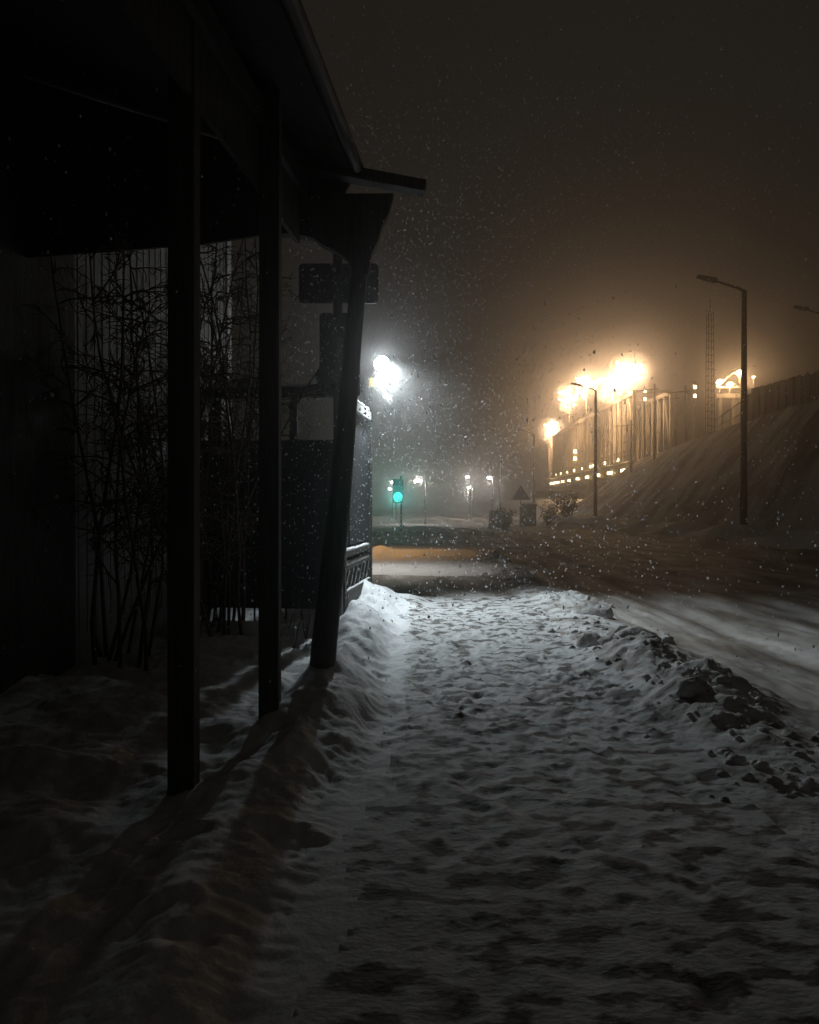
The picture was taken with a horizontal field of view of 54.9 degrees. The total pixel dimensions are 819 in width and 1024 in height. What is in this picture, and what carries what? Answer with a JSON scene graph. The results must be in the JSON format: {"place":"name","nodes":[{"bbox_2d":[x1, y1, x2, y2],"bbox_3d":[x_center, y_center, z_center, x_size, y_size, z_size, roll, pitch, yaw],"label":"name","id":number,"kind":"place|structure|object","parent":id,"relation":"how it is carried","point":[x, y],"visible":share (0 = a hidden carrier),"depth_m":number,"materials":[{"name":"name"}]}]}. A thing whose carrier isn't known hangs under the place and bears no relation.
{"place":"outdoors","nodes":[
{"label":"outdoors","id":0,"kind":"place"},
{"bbox_2d":[0,499,818,1023],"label":"ground","id":1,"kind":"structure","parent":0,"point":[132,891],"depth_m":3.76,"materials":[{"name":"white snow"}]},
{"bbox_2d":[0,53,231,692],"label":"house","id":2,"kind":"structure","parent":1,"relation":"on","point":[44,629],"depth_m":6.96,"materials":[{"name":"white"}]},
{"bbox_2d":[20,198,258,670],"bbox_3d":[-2.649,-0.626,7.778,2.617,4.254,3.598,0,1,-42],"label":"bare tree","id":3,"kind":"object","parent":1,"relation":"on","point":[100,529],"visible":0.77,"depth_m":7.17,"materials":[{"name":"brown plant"}]},
{"bbox_2d":[89,239,296,636],"bbox_3d":[-2.440,-1.033,8.955,2.283,5.046,3.184,0,0,0],"label":"bare tree","id":4,"kind":"object","parent":1,"relation":"on","point":[227,561],"visible":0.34,"depth_m":8.71,"materials":[{"name":"brown plant"}]},
{"bbox_2d":[0,0,426,795],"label":"porch","id":5,"kind":"object","parent":1,"relation":"on","point":[268,116],"visible":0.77,"depth_m":5.20,"materials":[{"name":"black wood"}]},
{"bbox_2d":[156,238,332,626],"bbox_3d":[-2.267,-1.310,9.835,2.866,5.576,2.346,0,1,41],"label":"bare tree","id":6,"kind":"object","parent":1,"relation":"on","point":[213,598],"visible":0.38,"depth_m":9.55,"materials":[{"name":"brown plant"}]},
{"bbox_2d":[231,259,315,440],"bbox_3d":[-3.921,-2.594,20.995,3.130,8.192,4.293,0,1,-31],"label":"bare tree","id":7,"kind":"object","parent":1,"relation":"on","point":[233,411],"visible":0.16,"depth_m":21.20,"materials":[{"name":"brown plant"}]},
{"bbox_2d":[200,383,371,620],"bbox_3d":[-1.693,-0.230,11.154,2.022,3.390,2.295,0,0,6],"label":"timber enclosure","id":8,"kind":"object","parent":1,"relation":"on","point":[302,471],"visible":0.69,"depth_m":10.07,"materials":[{"name":"wood"}]},
{"bbox_2d":[368,356,391,404],"bbox_3d":[-0.450,-2.005,12.036,0.379,0.728,0.318,0,0,0],"label":"floodlight","id":9,"kind":"object","parent":8,"relation":"attached to","point":[379,366],"visible":0.97,"depth_m":12.01,"materials":[{"name":"metal"}]},
{"bbox_2d":[281,604,306,648],"bbox_3d":[-1.203,1.173,8.037,0.319,0.507,0.180,0,0,0],"label":"dry weed","id":10,"kind":"object","parent":1,"relation":"on","point":[293,626],"visible":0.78,"depth_m":8.03,"materials":[{"name":"brown plant"}]},
{"bbox_2d":[292,594,316,638],"bbox_3d":[-1.134,1.151,8.610,0.272,0.533,0.201,0,0,0],"label":"dry weed","id":11,"kind":"object","parent":1,"relation":"on","point":[307,625],"visible":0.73,"depth_m":8.57,"materials":[{"name":"brown plant"}]},
{"bbox_2d":[299,253,378,615],"bbox_3d":[-0.845,-0.885,9.393,0.949,4.828,0.222,0,0,0],"label":"sign post","id":12,"kind":"object","parent":1,"relation":"on","point":[329,275],"visible":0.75,"depth_m":9.39,"materials":[{"name":"metal"}]},
{"bbox_2d":[388,488,392,517],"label":"distant lamp","id":13,"kind":"object","parent":1,"relation":"on","point":[392,500],"visible":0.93,"depth_m":99.92,"materials":[{"name":"metal"}]},
{"bbox_2d":[393,476,402,531],"bbox_3d":[-0.589,-0.278,40.039,0.540,3.147,0.420,0,0,0],"label":"traffic light","id":14,"kind":"object","parent":1,"relation":"on","point":[397,491],"visible":0.92,"depth_m":39.99,"materials":[{"name":"metal"}]},
{"bbox_2d":[411,479,425,523],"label":"distant lamp","id":15,"kind":"object","parent":1,"relation":"on","point":[418,480],"visible":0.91,"depth_m":63.94,"materials":[{"name":"metal"}]},
{"bbox_2d":[489,451,500,510],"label":"street lamp","id":16,"kind":"object","parent":1,"relation":"on","point":[499,479],"visible":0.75,"depth_m":126.89,"materials":[{"name":"metal"}]},
{"bbox_2d":[518,429,534,502],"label":"street lamp","id":17,"kind":"object","parent":1,"relation":"on","point":[533,464],"visible":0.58,"depth_m":86.87,"materials":[{"name":"metal"}]},
{"bbox_2d":[545,490,578,517],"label":"bush","id":18,"kind":"object","parent":1,"relation":"on","point":[566,508],"visible":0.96,"depth_m":59.86,"materials":[{"name":"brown plant"}]},
{"bbox_2d":[532,490,593,497],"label":"retaining wall","id":19,"kind":"structure","parent":1,"relation":"on","point":[541,494],"depth_m":100.28,"materials":[{"name":"concrete"}]},
{"bbox_2d":[571,382,597,516],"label":"street lamp","id":20,"kind":"object","parent":1,"relation":"on","point":[595,512],"visible":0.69,"depth_m":56.37,"materials":[{"name":"metal"}]},
{"bbox_2d":[543,362,672,498],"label":"lit multi-storey building","id":21,"kind":"structure","parent":1,"relation":"on","point":[560,449],"depth_m":102.64,"materials":[{"name":"metal"}]},
{"bbox_2d":[696,275,747,524],"bbox_3d":[11.896,-3.992,29.971,1.944,10.028,0.308,0,0,0],"label":"street lamp","id":22,"kind":"object","parent":1,"relation":"on","point":[743,480],"visible":0.79,"depth_m":29.87,"materials":[{"name":"metal"}]},
{"bbox_2d":[0,0,818,827],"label":"falling snow","id":23,"kind":"structure","parent":0,"point":[462,246],"depth_m":9.18,"materials":[{"name":"white snow"}]},
{"bbox_2d":[201,0,818,509],"label":"sky","id":24,"kind":"structure","parent":0,"point":[670,59],"materials":[{"name":"black"}]},
{"bbox_2d":[293,593,818,1023],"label":"sidewalk","id":25,"kind":"structure","parent":0,"point":[551,857],"depth_m":3.27,"materials":[{"name":"white snow"}]},
{"bbox_2d":[372,510,818,730],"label":"road","id":26,"kind":"structure","parent":0,"point":[791,685],"depth_m":15.36,"materials":[{"name":"white snow"}]},
{"bbox_2d":[464,475,470,519],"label":"distant lamp","id":27,"kind":"object","parent":26,"relation":"on","point":[467,476],"visible":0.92,"depth_m":89.93,"materials":[{"name":"metal"}]},
{"bbox_2d":[466,486,472,518],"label":"distant lamp","id":28,"kind":"object","parent":26,"relation":"on","point":[472,500],"visible":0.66,"depth_m":94.93,"materials":[{"name":"metal"}]},
{"bbox_2d":[486,476,492,509],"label":"distant lamp","id":29,"kind":"object","parent":26,"relation":"on","point":[488,477],"visible":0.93,"depth_m":71.92,"materials":[{"name":"metal"}]},
{"bbox_2d":[488,510,500,528],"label":"bollard post","id":30,"kind":"object","parent":26,"relation":"on","point":[491,519],"visible":0.59,"depth_m":54.66,"materials":[{"name":"metal"}]},
{"bbox_2d":[491,506,517,529],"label":"bush","id":31,"kind":"object","parent":26,"relation":"on","point":[505,523],"visible":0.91,"depth_m":51.91,"materials":[{"name":"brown plant"}]},
{"bbox_2d":[512,485,529,525],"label":"road sign","id":32,"kind":"object","parent":26,"relation":"on","point":[519,494],"visible":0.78,"depth_m":59.92,"materials":[{"name":"metal"}]},
{"bbox_2d":[519,503,536,525],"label":"utility cabinet","id":33,"kind":"object","parent":26,"relation":"on","point":[529,513],"visible":0.74,"depth_m":61.70,"materials":[{"name":"metal"}]},
{"bbox_2d":[536,500,562,524],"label":"bush","id":34,"kind":"object","parent":26,"relation":"on","point":[549,511],"visible":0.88,"depth_m":61.87,"materials":[{"name":"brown plant"}]},
{"bbox_2d":[452,531,818,856],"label":"snow ridge","id":35,"kind":"structure","parent":26,"relation":"on","point":[798,816],"depth_m":5.37,"materials":[{"name":"white snow"}]},
{"bbox_2d":[490,550,502,556],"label":"snow clod","id":36,"kind":"object","parent":35,"relation":"on","point":[496,553],"visible":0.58,"depth_m":22.10,"materials":[{"name":"white snow"}]},
{"bbox_2d":[496,555,511,562],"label":"snow clod","id":37,"kind":"object","parent":35,"relation":"on","point":[501,558],"visible":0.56,"depth_m":20.01,"materials":[{"name":"white snow"}]},
{"bbox_2d":[571,601,594,614],"bbox_3d":[2.365,1.342,10.567,0.394,0.306,0.270,0,0,27],"label":"snow clod","id":38,"kind":"object","parent":35,"relation":"on","point":[582,608],"visible":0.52,"depth_m":10.52,"materials":[{"name":"white snow"}]},
{"bbox_2d":[574,632,600,647],"bbox_3d":[1.910,1.377,8.213,0.378,0.266,0.238,0,0,0],"label":"snow clod","id":39,"kind":"object","parent":35,"relation":"on","point":[583,639],"visible":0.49,"depth_m":8.17,"materials":[{"name":"white snow"}]},
{"bbox_2d":[588,604,612,618],"bbox_3d":[2.504,1.360,10.443,0.359,0.278,0.280,0,0,0],"label":"snow clod","id":40,"kind":"object","parent":35,"relation":"on","point":[603,611],"visible":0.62,"depth_m":10.36,"materials":[{"name":"white snow"}]},
{"bbox_2d":[597,635,618,644],"bbox_3d":[1.959,1.274,7.657,0.156,0.170,0.215,0,1,-41],"label":"snow clod","id":41,"kind":"object","parent":35,"relation":"on","point":[603,640],"visible":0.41,"depth_m":7.64,"materials":[{"name":"white snow"}]},
{"bbox_2d":[609,625,627,635],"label":"snow clod","id":42,"kind":"object","parent":35,"relation":"on","point":[612,632],"visible":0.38,"depth_m":8.40,"materials":[{"name":"white snow"}]},
{"bbox_2d":[615,625,647,637],"bbox_3d":[2.359,1.318,8.273,0.268,0.257,0.315,0,0,-29],"label":"snow clod","id":43,"kind":"object","parent":35,"relation":"on","point":[624,632],"visible":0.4,"depth_m":8.24,"materials":[{"name":"white snow"}]},
{"bbox_2d":[481,569,818,801],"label":"snow crumbs","id":44,"kind":"object","parent":35,"relation":"on","point":[807,784],"visible":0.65,"depth_m":5.12,"materials":[{"name":"white snow"}]},
{"bbox_2d":[638,631,661,639],"bbox_3d":[2.444,1.317,8.060,0.281,0.218,0.218,0,0,0],"label":"snow clod","id":45,"kind":"object","parent":35,"relation":"on","point":[641,632],"visible":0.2,"depth_m":8.03,"materials":[{"name":"white snow"}]},
{"bbox_2d":[658,632,676,644],"bbox_3d":[2.860,1.446,8.845,0.200,0.200,0.231,0,0,-11],"label":"snow clod","id":46,"kind":"object","parent":35,"relation":"on","point":[667,638],"visible":0.47,"depth_m":8.75,"materials":[{"name":"white snow"}]},
{"bbox_2d":[676,675,711,698],"bbox_3d":[2.021,1.269,5.645,0.275,0.197,0.168,0,0,-21],"label":"snow clod","id":47,"kind":"object","parent":35,"relation":"on","point":[692,687],"visible":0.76,"depth_m":5.58,"materials":[{"name":"white snow"}]},
{"bbox_2d":[557,398,818,531],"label":"embankment","id":48,"kind":"structure","parent":0,"point":[803,457],"depth_m":38.36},
{"bbox_2d":[615,420,634,472],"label":"catenary pole","id":49,"kind":"object","parent":48,"relation":"on","point":[630,424],"visible":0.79,"depth_m":71.91,"materials":[{"name":"metal"}]},
{"bbox_2d":[643,386,646,457],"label":"signal lamp","id":50,"kind":"object","parent":48,"relation":"on","point":[644,397],"visible":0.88,"depth_m":84.06,"materials":[{"name":"metal"}]},
{"bbox_2d":[637,384,657,459],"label":"catenary pole","id":51,"kind":"object","parent":48,"relation":"on","point":[654,437],"visible":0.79,"depth_m":65.91,"materials":[{"name":"metal"}]},
{"bbox_2d":[661,394,678,445],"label":"catenary pole","id":52,"kind":"object","parent":48,"relation":"on","point":[675,417],"visible":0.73,"depth_m":79.89,"materials":[{"name":"metal"}]},
{"bbox_2d":[667,386,688,442],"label":"catenary pole","id":53,"kind":"object","parent":48,"relation":"on","point":[685,431],"visible":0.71,"depth_m":63.90,"materials":[{"name":"metal"}]},
{"bbox_2d":[692,381,696,438],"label":"signal lamp","id":54,"kind":"object","parent":48,"relation":"on","point":[694,395],"visible":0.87,"depth_m":76.06,"materials":[{"name":"metal"}]},
{"bbox_2d":[705,299,714,434],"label":"lattice mast","id":55,"kind":"object","parent":48,"relation":"on","point":[711,375],"visible":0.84,"depth_m":54.88,"materials":[{"name":"metal"}]},
{"bbox_2d":[714,402,740,431],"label":"handrail","id":56,"kind":"object","parent":48,"relation":"on","point":[731,418],"visible":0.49,"depth_m":48.63,"materials":[{"name":"metal"}]},
{"bbox_2d":[715,370,754,429],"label":"signal gantry","id":57,"kind":"object","parent":48,"relation":"on","point":[732,396],"visible":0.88,"depth_m":73.79,"materials":[{"name":"metal"}]},
{"bbox_2d":[747,370,818,421],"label":"slab fence","id":58,"kind":"object","parent":48,"relation":"on","point":[766,401],"visible":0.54,"depth_m":38.36,"materials":[{"name":"grey concrete"}]},
{"bbox_2d":[793,305,818,313],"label":"street lamp","id":59,"kind":"object","parent":48,"relation":"on","point":[801,308],"visible":1,"depth_m":40.86,"materials":[{"name":"metal"}]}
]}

